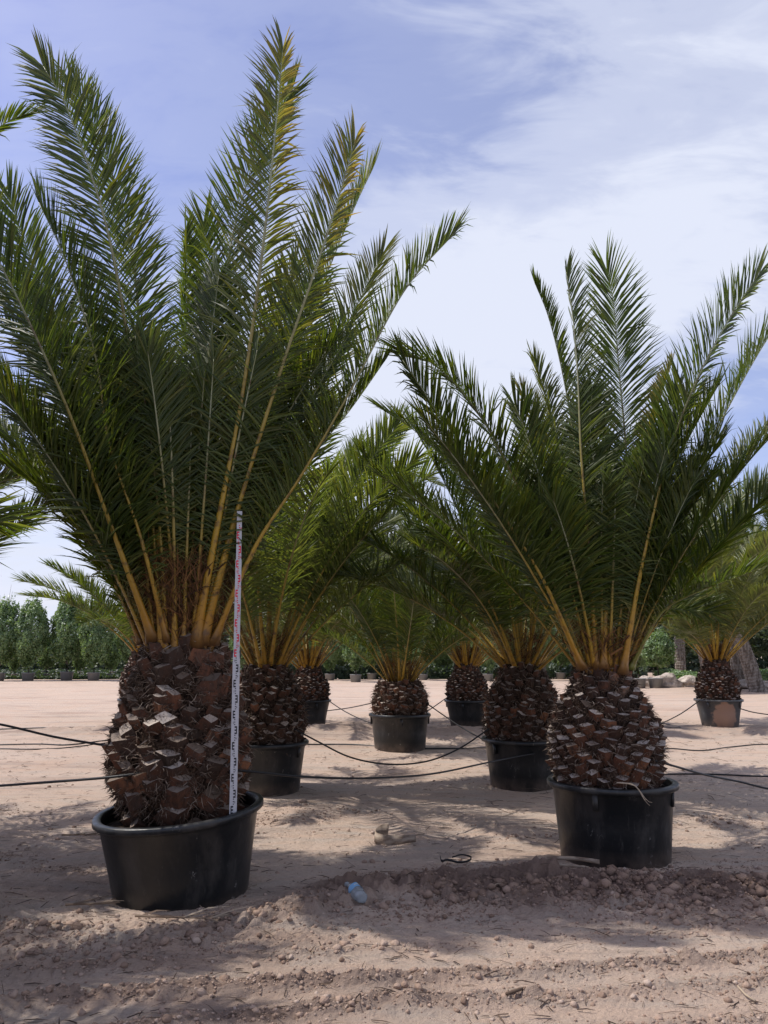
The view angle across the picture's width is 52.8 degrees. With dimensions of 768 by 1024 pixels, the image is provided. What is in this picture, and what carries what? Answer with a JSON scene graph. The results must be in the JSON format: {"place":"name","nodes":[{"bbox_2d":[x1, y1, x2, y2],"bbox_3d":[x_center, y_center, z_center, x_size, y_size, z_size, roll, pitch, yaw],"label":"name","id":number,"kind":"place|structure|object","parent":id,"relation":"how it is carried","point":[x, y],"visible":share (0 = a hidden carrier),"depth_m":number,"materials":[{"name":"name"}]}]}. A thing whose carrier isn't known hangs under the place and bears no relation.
{"place":"outdoors","nodes":[
{"label":"outdoors","id":0,"kind":"place"},
{"bbox_2d":[0,656,767,1023],"bbox_3d":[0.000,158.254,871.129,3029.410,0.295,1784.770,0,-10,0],"label":"ground","id":1,"kind":"structure","parent":0,"point":[60,708],"depth_m":4.97,"materials":[{"name":"sand"}]},
{"bbox_2d":[0,673,4,680],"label":"plant pot","id":2,"kind":"object","parent":1,"relation":"on","point":[2,676],"visible":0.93,"depth_m":41.95,"materials":[{"name":"grey plastic"}]},
{"bbox_2d":[0,595,20,665],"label":"tree","id":3,"kind":"object","parent":2,"relation":"in","point":[9,613],"visible":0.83,"depth_m":42.15,"materials":[{"name":"green plant"}]},
{"bbox_2d":[22,672,34,680],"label":"plant pot","id":4,"kind":"object","parent":1,"relation":"on","point":[27,676],"visible":0.94,"depth_m":41.84,"materials":[{"name":"grey plastic"}]},
{"bbox_2d":[11,597,50,672],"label":"tree","id":5,"kind":"object","parent":4,"relation":"in","point":[36,636],"visible":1,"depth_m":41.99,"materials":[{"name":"green plant"}]},
{"bbox_2d":[0,726,94,729],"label":"irrigation pipe","id":6,"kind":"object","parent":1,"relation":"on","point":[36,727],"visible":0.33,"depth_m":15.95,"materials":[{"name":"black"}]},
{"bbox_2d":[0,740,106,744],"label":"irrigation pipe","id":7,"kind":"object","parent":1,"relation":"on","point":[49,744],"visible":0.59,"depth_m":13.11,"materials":[{"name":"black"}]},
{"bbox_2d":[0,742,107,749],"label":"irrigation pipe","id":8,"kind":"object","parent":1,"relation":"on","point":[46,748],"visible":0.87,"depth_m":12.36,"materials":[{"name":"black"}]},
{"bbox_2d":[60,671,73,680],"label":"plant pot","id":9,"kind":"object","parent":1,"relation":"on","point":[66,676],"visible":1,"depth_m":42.22,"materials":[{"name":"grey plastic"}]},
{"bbox_2d":[48,591,83,671],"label":"tree","id":10,"kind":"object","parent":9,"relation":"in","point":[67,639],"visible":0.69,"depth_m":42.30,"materials":[{"name":"green plant"}]},
{"bbox_2d":[62,831,99,835],"bbox_3d":[-2.535,2.795,6.714,0.540,0.040,0.285,0,-10,0],"label":"dead frond","id":11,"kind":"object","parent":1,"relation":"on","point":[79,834],"visible":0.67,"depth_m":6.73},
{"bbox_2d":[87,672,99,680],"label":"plant pot","id":12,"kind":"object","parent":1,"relation":"on","point":[92,676],"visible":0.97,"depth_m":41.55,"materials":[{"name":"grey plastic"}]},
{"bbox_2d":[77,599,115,672],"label":"tree","id":13,"kind":"object","parent":12,"relation":"in","point":[93,643],"visible":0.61,"depth_m":41.57,"materials":[{"name":"green plant"}]},
{"bbox_2d":[65,895,122,906],"bbox_3d":[-1.616,2.439,4.876,0.733,0.043,0.314,4,-11,-22],"label":"dead frond","id":14,"kind":"object","parent":1,"relation":"on","point":[113,900],"visible":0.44,"depth_m":4.82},
{"bbox_2d":[92,791,263,911],"bbox_3d":[-1.362,2.329,5.206,1.123,0.662,1.101,-2,-8,-18],"label":"plant pot","id":15,"kind":"object","parent":1,"relation":"on","point":[188,866],"visible":0.62,"depth_m":4.80,"materials":[{"name":"black plastic"}]},
{"bbox_2d":[229,511,241,813],"bbox_3d":[-0.993,0.978,5.191,0.062,1.998,0.034,0,-10,-6],"label":"measuring staff","id":16,"kind":"object","parent":15,"relation":"in","point":[236,654],"visible":1,"depth_m":5.16,"materials":[{"name":"grey"}]},
{"bbox_2d":[0,15,475,827],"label":"palm tree","id":17,"kind":"object","parent":15,"relation":"in","point":[156,457],"visible":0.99,"depth_m":5.39,"materials":[{"name":"green plant"}]},
{"bbox_2d":[0,723,103,745],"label":"irrigation pipe","id":18,"kind":"object","parent":17,"relation":"attached to","point":[52,736],"visible":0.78,"depth_m":5.65,"materials":[{"name":"black"}]},
{"bbox_2d":[0,753,533,786],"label":"irrigation pipe","id":19,"kind":"object","parent":17,"relation":"attached to","point":[126,775],"visible":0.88,"depth_m":5.61,"materials":[{"name":"black"}]},
{"bbox_2d":[135,906,250,922],"bbox_3d":[-1.100,2.343,4.502,0.713,0.049,0.247,0,-10,0],"label":"dead frond","id":20,"kind":"object","parent":1,"relation":"on","point":[186,916],"visible":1,"depth_m":4.51,"materials":[{"name":"plant"}]},
{"bbox_2d":[248,739,308,796],"bbox_3d":[-1.367,2.912,8.873,0.994,0.562,0.990,10,-14,-43],"label":"plant pot","id":21,"kind":"object","parent":1,"relation":"on","point":[274,758],"visible":0.5,"depth_m":8.50,"materials":[{"name":"black plastic"}]},
{"bbox_2d":[224,378,483,753],"bbox_3d":[-1.216,0.542,9.325,5.234,4.651,5.266,0,-10,0],"label":"palm tree","id":22,"kind":"object","parent":21,"relation":"in","point":[271,693],"visible":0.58,"depth_m":8.78,"materials":[{"name":"green plant"}]},
{"bbox_2d":[294,728,489,764],"bbox_3d":[0.103,2.642,8.730,2.246,0.417,0.049,1,-10,-6],"label":"irrigation pipe","id":23,"kind":"object","parent":22,"relation":"attached to","point":[390,763],"visible":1,"depth_m":8.68,"materials":[{"name":"black"}]},
{"bbox_2d":[297,635,314,656],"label":"tree","id":24,"kind":"object","parent":1,"relation":"on","point":[309,641],"visible":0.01,"depth_m":43.72,"materials":[{"name":"green plant"}]},
{"bbox_2d":[305,699,330,724],"bbox_3d":[-1.628,4.311,16.596,1.001,0.562,0.983,9,-13,-40],"label":"plant pot","id":25,"kind":"object","parent":1,"relation":"on","point":[318,712],"visible":0.51,"depth_m":16.26,"materials":[{"name":"black plastic"}]},
{"bbox_2d":[227,433,445,703],"bbox_3d":[-1.799,1.037,17.194,6.482,6.453,5.852,0,-10,0],"label":"palm tree","id":26,"kind":"object","parent":25,"relation":"in","point":[313,682],"visible":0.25,"depth_m":16.45,"materials":[{"name":"green plant"}]},
{"bbox_2d":[0,658,647,679],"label":"nursery stock","id":27,"kind":"object","parent":1,"relation":"on","point":[434,671],"visible":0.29,"depth_m":44.35,"materials":[{"name":"green plant"}]},
{"bbox_2d":[325,674,334,680],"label":"plant pot","id":28,"kind":"object","parent":1,"relation":"on","point":[329,677],"visible":0.98,"depth_m":41.85,"materials":[{"name":"grey plastic"}]},
{"bbox_2d":[315,639,343,673],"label":"tree","id":29,"kind":"object","parent":28,"relation":"in","point":[336,655],"visible":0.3,"depth_m":41.89,"materials":[{"name":"green plant"}]},
{"bbox_2d":[335,648,349,665],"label":"tree","id":30,"kind":"object","parent":1,"relation":"on","point":[341,662],"visible":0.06,"depth_m":44.81,"materials":[{"name":"green plant"}]},
{"bbox_2d":[328,700,370,722],"bbox_3d":[-0.695,3.757,14.601,0.116,0.217,3.470,3,-11,-18],"label":"irrigation pipe","id":31,"kind":"object","parent":1,"relation":"on","point":[348,713],"visible":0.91,"depth_m":14.31,"materials":[{"name":"black"}]},
{"bbox_2d":[350,674,361,681],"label":"plant pot","id":32,"kind":"object","parent":1,"relation":"on","point":[355,678],"visible":0.92,"depth_m":39.88,"materials":[{"name":"grey plastic"}]},
{"bbox_2d":[337,622,371,674],"bbox_3d":[-1.435,6.521,40.487,1.809,4.128,1.931,-8,-13,37],"label":"tree","id":33,"kind":"object","parent":32,"relation":"in","point":[353,658],"visible":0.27,"depth_m":39.96,"materials":[{"name":"green plant"}]},
{"bbox_2d":[344,881,367,903],"bbox_3d":[-0.186,2.365,4.828,0.091,0.094,0.246,5,-7,-25],"label":"plastic bottle","id":34,"kind":"object","parent":1,"relation":"on","point":[357,892],"visible":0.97,"depth_m":4.75,"materials":[{"name":"blue"}]},
{"bbox_2d":[367,673,376,679],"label":"plant pot","id":35,"kind":"object","parent":1,"relation":"on","point":[371,676],"visible":0.97,"depth_m":43.81,"materials":[{"name":"grey plastic"}]},
{"bbox_2d":[368,638,379,672],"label":"tree","id":36,"kind":"object","parent":1,"relation":"on","point":[373,659],"visible":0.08,"depth_m":43.96,"materials":[{"name":"green plant"}]},
{"bbox_2d":[0,722,767,1023],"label":"soil clods","id":37,"kind":"object","parent":1,"relation":"on","point":[757,891],"visible":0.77,"depth_m":4.35,"materials":[{"name":"soil"}]},
{"bbox_2d":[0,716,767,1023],"bbox_3d":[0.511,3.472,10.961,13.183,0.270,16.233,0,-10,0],"label":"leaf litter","id":38,"kind":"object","parent":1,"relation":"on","point":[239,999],"visible":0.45,"depth_m":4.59,"materials":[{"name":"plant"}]},
{"bbox_2d":[0,625,767,671],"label":"hedgerow","id":39,"kind":"object","parent":1,"relation":"on","point":[692,662],"visible":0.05,"depth_m":59.56,"materials":[{"name":"green plant"}]},
{"bbox_2d":[380,940,388,946],"bbox_3d":[-0.003,2.288,4.097,0.041,0.042,0.041,5,-12,-28],"label":"stone","id":40,"kind":"object","parent":1,"relation":"on","point":[383,942],"visible":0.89,"depth_m":4.09,"materials":[{"name":"stone"}]},
{"bbox_2d":[374,822,415,844],"bbox_3d":[0.079,2.714,6.513,0.340,0.136,0.211,-6,-12,29],"label":"dry leaf sheath","id":41,"kind":"object","parent":1,"relation":"on","point":[381,836],"visible":0.99,"depth_m":6.47,"materials":[{"name":"plant"}]},
{"bbox_2d":[308,744,485,748],"bbox_3d":[-0.008,3.844,12.652,3.833,0.061,0.501,-1,-10,7],"label":"irrigation pipe","id":42,"kind":"object","parent":1,"relation":"on","point":[425,748],"visible":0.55,"depth_m":12.59,"materials":[{"name":"black"}]},
{"bbox_2d":[369,712,430,752],"bbox_3d":[0.258,3.551,12.516,1.014,0.573,1.010,-3,-11,18],"label":"plant pot","id":43,"kind":"object","parent":1,"relation":"on","point":[406,734],"visible":0.84,"depth_m":12.14,"materials":[{"name":"black plastic"}]},
{"bbox_2d":[279,516,524,721],"bbox_3d":[0.404,1.664,12.904,4.260,3.734,4.565,0,-10,0],"label":"palm tree","id":44,"kind":"object","parent":43,"relation":"in","point":[397,691],"visible":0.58,"depth_m":12.27,"materials":[{"name":"green plant"}]},
{"bbox_2d":[326,703,368,710],"bbox_3d":[-0.605,3.622,14.394,0.071,0.451,3.971,3,-11,-17],"label":"irrigation pipe","id":45,"kind":"object","parent":44,"relation":"attached to","point":[348,707],"visible":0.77,"depth_m":14.69,"materials":[{"name":"black"}]},
{"bbox_2d":[419,674,427,679],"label":"plant pot","id":46,"kind":"object","parent":1,"relation":"on","point":[423,677],"visible":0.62,"depth_m":41.87,"materials":[{"name":"grey plastic"}]},
{"bbox_2d":[412,640,434,673],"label":"tree","id":47,"kind":"object","parent":46,"relation":"in","point":[422,656],"visible":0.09,"depth_m":41.86,"materials":[{"name":"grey plant"}]},
{"bbox_2d":[433,650,448,666],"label":"tree","id":48,"kind":"object","parent":1,"relation":"on","point":[443,660],"visible":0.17,"depth_m":44.86,"materials":[{"name":"green plant"}]},
{"bbox_2d":[440,854,471,862],"bbox_3d":[0.536,2.584,5.767,0.237,0.041,0.106,0,-10,0],"label":"black strap","id":49,"kind":"object","parent":1,"relation":"on","point":[451,860],"visible":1,"depth_m":5.75,"materials":[{"name":"black"}]},
{"bbox_2d":[444,699,484,726],"bbox_3d":[1.789,4.315,16.599,0.983,0.562,1.001,-1,-10,6],"label":"plant pot","id":50,"kind":"object","parent":1,"relation":"on","point":[465,713],"visible":0.66,"depth_m":16.23,"materials":[{"name":"black plastic"}]},
{"bbox_2d":[335,438,548,700],"bbox_3d":[1.776,1.300,17.345,6.668,6.010,5.944,0,-10,0],"label":"palm tree","id":51,"kind":"object","parent":50,"relation":"in","point":[466,681],"visible":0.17,"depth_m":16.49,"materials":[{"name":"green plant"}]},
{"bbox_2d":[483,674,492,680],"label":"plant pot","id":52,"kind":"object","parent":1,"relation":"on","point":[488,677],"visible":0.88,"depth_m":40.86,"materials":[{"name":"grey plastic"}]},
{"bbox_2d":[470,632,499,673],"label":"tree","id":53,"kind":"object","parent":52,"relation":"in","point":[489,662],"visible":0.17,"depth_m":40.92,"materials":[{"name":"green plant"}]},
{"bbox_2d":[505,986,525,994],"bbox_3d":[0.625,2.186,3.537,0.193,0.027,0.016,8,-13,-38],"label":"twig","id":54,"kind":"object","parent":1,"relation":"on","point":[514,991],"visible":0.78,"depth_m":3.51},
{"bbox_2d":[481,735,552,791],"bbox_3d":[1.664,2.963,9.173,0.994,0.562,0.990,2,-10,-12],"label":"plant pot","id":55,"kind":"object","parent":1,"relation":"on","point":[529,773],"visible":0.63,"depth_m":8.78,"materials":[{"name":"black plastic"}]},
{"bbox_2d":[425,702,497,744],"bbox_3d":[1.029,2.859,10.600,0.174,0.281,3.404,2,-10,-10],"label":"irrigation pipe","id":56,"kind":"object","parent":55,"relation":"on","point":[457,724],"visible":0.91,"depth_m":10.98,"materials":[{"name":"black"}]},
{"bbox_2d":[281,399,745,750],"bbox_3d":[1.455,0.773,9.620,5.553,4.295,4.958,0,-10,0],"label":"palm tree","id":57,"kind":"object","parent":55,"relation":"in","point":[520,698],"visible":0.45,"depth_m":9.03,"materials":[{"name":"green plant"}]},
{"bbox_2d":[555,672,565,678],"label":"plant pot","id":58,"kind":"object","parent":1,"relation":"on","point":[559,675],"visible":0.96,"depth_m":43.84,"materials":[{"name":"grey plastic"}]},
{"bbox_2d":[551,626,570,672],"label":"tree","id":59,"kind":"object","parent":1,"relation":"on","point":[559,659],"visible":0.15,"depth_m":43.88,"materials":[{"name":"green plant"}]},
{"bbox_2d":[539,856,599,867],"bbox_3d":[1.326,2.548,5.630,0.486,0.048,0.143,-1,-10,5],"label":"dry leaf strip","id":60,"kind":"object","parent":1,"relation":"on","point":[590,860],"visible":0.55,"depth_m":5.67,"materials":[{"name":"plant"}]},
{"bbox_2d":[547,774,679,869],"bbox_3d":[1.797,2.411,6.067,1.003,0.602,0.981,1,-10,-6],"label":"plant pot","id":61,"kind":"object","parent":1,"relation":"on","point":[628,828],"visible":0.73,"depth_m":5.70,"materials":[{"name":"black plastic"}]},
{"bbox_2d":[360,231,767,788],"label":"palm tree","id":62,"kind":"object","parent":61,"relation":"in","point":[597,531],"visible":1,"depth_m":6.10,"materials":[{"name":"green plant"}]},
{"bbox_2d":[655,760,767,789],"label":"irrigation pipe","id":63,"kind":"object","parent":62,"relation":"attached to","point":[708,775],"visible":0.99,"depth_m":6.38,"materials":[{"name":"black"}]},
{"bbox_2d":[616,782,651,805],"bbox_3d":[1.824,2.055,5.638,0.241,0.154,0.037,-5,-11,24],"label":"dry leaflet","id":64,"kind":"object","parent":61,"relation":"hanging from","point":[645,799],"visible":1,"depth_m":5.63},
{"bbox_2d":[633,678,645,687],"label":"plant pot","id":65,"kind":"object","parent":1,"relation":"on","point":[642,681],"visible":0.63,"depth_m":33.45,"materials":[{"name":"grey plastic"}]},
{"bbox_2d":[636,654,646,677],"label":"tree","id":66,"kind":"object","parent":1,"relation":"on","point":[641,662],"visible":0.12,"depth_m":42.78,"materials":[{"name":"green plant"}]},
{"bbox_2d":[639,675,651,686],"bbox_3d":[11.739,7.668,34.712,0.883,0.659,0.673,0,-10,0],"label":"boulder","id":67,"kind":"object","parent":1,"relation":"on","point":[647,682],"visible":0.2,"depth_m":34.55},
{"bbox_2d":[647,678,663,687],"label":"plant pot","id":68,"kind":"object","parent":1,"relation":"on","point":[655,682],"visible":0.91,"depth_m":33.47,"materials":[{"name":"grey plastic"}]},
{"bbox_2d":[641,628,677,675],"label":"tree","id":69,"kind":"object","parent":1,"relation":"on","point":[660,654],"visible":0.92,"depth_m":39.89,"materials":[{"name":"green plant"}]},
{"bbox_2d":[652,668,679,675],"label":"hedge","id":70,"kind":"object","parent":1,"relation":"on","point":[661,671],"visible":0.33,"depth_m":42.91,"materials":[{"name":"green plant"}]},
{"bbox_2d":[652,673,682,687],"bbox_3d":[12.491,7.518,34.202,1.412,0.822,0.856,0,-10,0],"label":"boulder","id":71,"kind":"object","parent":1,"relation":"on","point":[670,680],"visible":0.66,"depth_m":33.88,"materials":[{"name":"stone"}]},
{"bbox_2d":[643,620,691,656],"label":"tree","id":72,"kind":"object","parent":1,"relation":"on","point":[687,648],"visible":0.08,"depth_m":50.52,"materials":[{"name":"green plant"}]},
{"bbox_2d":[674,629,685,670],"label":"palm tree","id":73,"kind":"object","parent":1,"relation":"on","point":[680,664],"depth_m":45.01,"materials":[{"name":"grey plant"}]},
{"bbox_2d":[660,700,699,723],"bbox_3d":[5.981,4.240,16.226,0.984,0.574,1.194,8,-13,-39],"label":"irrigation pipe","id":74,"kind":"object","parent":1,"relation":"on","point":[681,713],"visible":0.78,"depth_m":15.84,"materials":[{"name":"black"}]},
{"bbox_2d":[668,670,697,678],"bbox_3d":[14.573,8.003,37.162,2.481,0.828,1.601,0,-10,0],"label":"hedge","id":75,"kind":"object","parent":1,"relation":"on","point":[677,673],"visible":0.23,"depth_m":36.92,"materials":[{"name":"green plant"}]},
{"bbox_2d":[678,675,695,686],"bbox_3d":[13.729,7.608,34.408,1.243,0.698,0.896,0,-10,0],"label":"boulder","id":76,"kind":"object","parent":1,"relation":"on","point":[687,680],"visible":0.49,"depth_m":34.14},
{"bbox_2d":[665,773,767,776],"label":"irrigation pipe","id":77,"kind":"object","parent":1,"relation":"on","point":[716,774],"visible":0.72,"depth_m":9.91,"materials":[{"name":"black"}]},
{"bbox_2d":[665,744,767,750],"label":"irrigation pipe","id":78,"kind":"object","parent":1,"relation":"on","point":[716,748],"visible":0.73,"depth_m":12.55,"materials":[{"name":"black"}]},
{"bbox_2d":[669,496,767,692],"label":"palm tree","id":79,"kind":"object","parent":1,"relation":"on","point":[752,673],"visible":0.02,"depth_m":30.21,"materials":[{"name":"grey plant"}]},
{"bbox_2d":[693,698,743,727],"bbox_3d":[7.197,4.302,16.598,1.003,0.573,1.021,-8,-13,37],"label":"plant pot","id":80,"kind":"object","parent":1,"relation":"on","point":[719,713],"visible":0.88,"depth_m":16.25,"materials":[{"name":"plastic"}]},
{"bbox_2d":[655,522,767,699],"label":"palm tree","id":81,"kind":"object","parent":80,"relation":"in","point":[716,678],"visible":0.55,"depth_m":16.25,"materials":[{"name":"green plant"}]},
{"bbox_2d":[689,629,749,660],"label":"tree","id":82,"kind":"object","parent":1,"relation":"on","point":[694,651],"visible":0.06,"depth_m":47.23,"materials":[{"name":"green plant"}]},
{"bbox_2d":[693,498,766,665],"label":"palm tree","id":83,"kind":"object","parent":1,"relation":"on","point":[700,657],"visible":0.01,"depth_m":32.40,"materials":[{"name":"green plant"}]},
{"bbox_2d":[729,479,750,679],"bbox_3d":[16.417,3.432,36.143,7.838,9.415,8.328,0,-10,0],"label":"palm tree","id":84,"kind":"object","parent":1,"relation":"on","point":[735,665],"depth_m":35.06,"materials":[{"name":"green plant"}]},
{"bbox_2d":[718,492,767,568],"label":"palm tree","id":85,"kind":"object","parent":1,"relation":"on","point":[765,520],"visible":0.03,"depth_m":34.18,"materials":[{"name":"green plant"}]},
{"bbox_2d":[739,679,747,688],"bbox_3d":[15.778,7.439,33.102,1.948,0.578,1.720,-7,-12,34],"label":"boulder","id":86,"kind":"object","parent":1,"relation":"on","point":[743,683],"visible":0.12,"depth_m":32.66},
{"bbox_2d":[737,985,755,1000],"bbox_3d":[1.656,2.205,3.541,0.018,0.024,0.121,2,-10,-12],"label":"twig","id":87,"kind":"object","parent":1,"relation":"on","point":[745,994],"visible":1,"depth_m":3.53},
{"bbox_2d":[743,606,767,658],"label":"tree","id":88,"kind":"object","parent":1,"relation":"on","point":[758,643],"visible":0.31,"depth_m":48.16,"materials":[{"name":"green plant"}]},
{"bbox_2d":[759,668,767,680],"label":"hedge","id":89,"kind":"object","parent":1,"relation":"on","point":[764,673],"visible":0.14,"depth_m":36.61,"materials":[{"name":"green plant"}]},
{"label":"plant pot","id":90,"kind":"object","parent":1,"relation":"on","visible":0},
{"bbox_2d":[114,632,134,661],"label":"tree","id":91,"kind":"object","parent":90,"relation":"in","point":[122,647],"visible":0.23,"depth_m":42.58,"materials":[{"name":"green plant"}]},
{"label":"plant pot","id":92,"kind":"object","parent":1,"relation":"on","visible":0},
{"bbox_2d":[8,652,20,673],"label":"tree","id":93,"kind":"object","parent":92,"relation":"in","point":[14,665],"visible":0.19,"depth_m":45.41,"materials":[{"name":"green plant"}]},
{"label":"plant pot","id":94,"kind":"object","parent":1,"relation":"on","visible":0},
{"bbox_2d":[36,632,57,673],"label":"tree","id":95,"kind":"object","parent":94,"relation":"in","point":[45,661],"visible":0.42,"depth_m":45.35,"materials":[{"name":"green plant"}]},
{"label":"plant pot","id":96,"kind":"object","parent":1,"relation":"on","visible":0},
{"bbox_2d":[72,634,87,673],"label":"tree","id":97,"kind":"object","parent":96,"relation":"in","point":[79,664],"visible":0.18,"depth_m":45.38,"materials":[{"name":"green plant"}]},
{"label":"plant pot","id":98,"kind":"object","parent":1,"relation":"on","visible":0},
{"bbox_2d":[103,633,121,673],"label":"tree","id":99,"kind":"object","parent":98,"relation":"in","point":[114,656],"visible":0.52,"depth_m":45.44,"materials":[{"name":"green plant"}]},
{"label":"plant pot","id":100,"kind":"object","parent":1,"relation":"on","visible":0},
{"bbox_2d":[229,630,252,666],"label":"tree","id":101,"kind":"object","parent":100,"relation":"in","point":[231,646],"visible":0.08,"depth_m":41.07,"materials":[{"name":"green plant"}]},
{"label":"plant pot","id":102,"kind":"object","parent":1,"relation":"on","visible":0},
{"bbox_2d":[10,557,245,703],"bbox_3d":[-5.204,2.079,17.061,4.880,4.436,5.384,-3,-11,14],"label":"palm tree","id":103,"kind":"object","parent":102,"relation":"in","point":[117,623],"visible":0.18,"depth_m":16.40,"materials":[{"name":"green plant"}]},
{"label":"plant pot","id":104,"kind":"object","parent":1,"relation":"on","visible":0},
{"bbox_2d":[0,100,63,568],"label":"palm tree","id":105,"kind":"object","parent":104,"relation":"in","point":[7,475],"visible":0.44,"depth_m":6.00,"materials":[{"name":"green plant"}]},
{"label":"plant pot","id":106,"kind":"object","parent":1,"relation":"on","visible":0},
{"bbox_2d":[0,483,53,541],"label":"palm tree","id":107,"kind":"object","parent":106,"relation":"in","point":[5,517],"visible":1,"depth_m":5.02,"materials":[{"name":"green plant"}]},
{"bbox_2d":[0,0,767,641],"label":"sky","id":108,"kind":"structure","parent":0,"point":[558,124],"materials":[{"name":"blue"}]},
{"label":"plant pot","id":109,"kind":"object","parent":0,"visible":0},
{"bbox_2d":[527,620,556,668],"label":"tree","id":110,"kind":"object","parent":109,"relation":"in","point":[549,639],"visible":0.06,"depth_m":41.99,"materials":[{"name":"green plant"}]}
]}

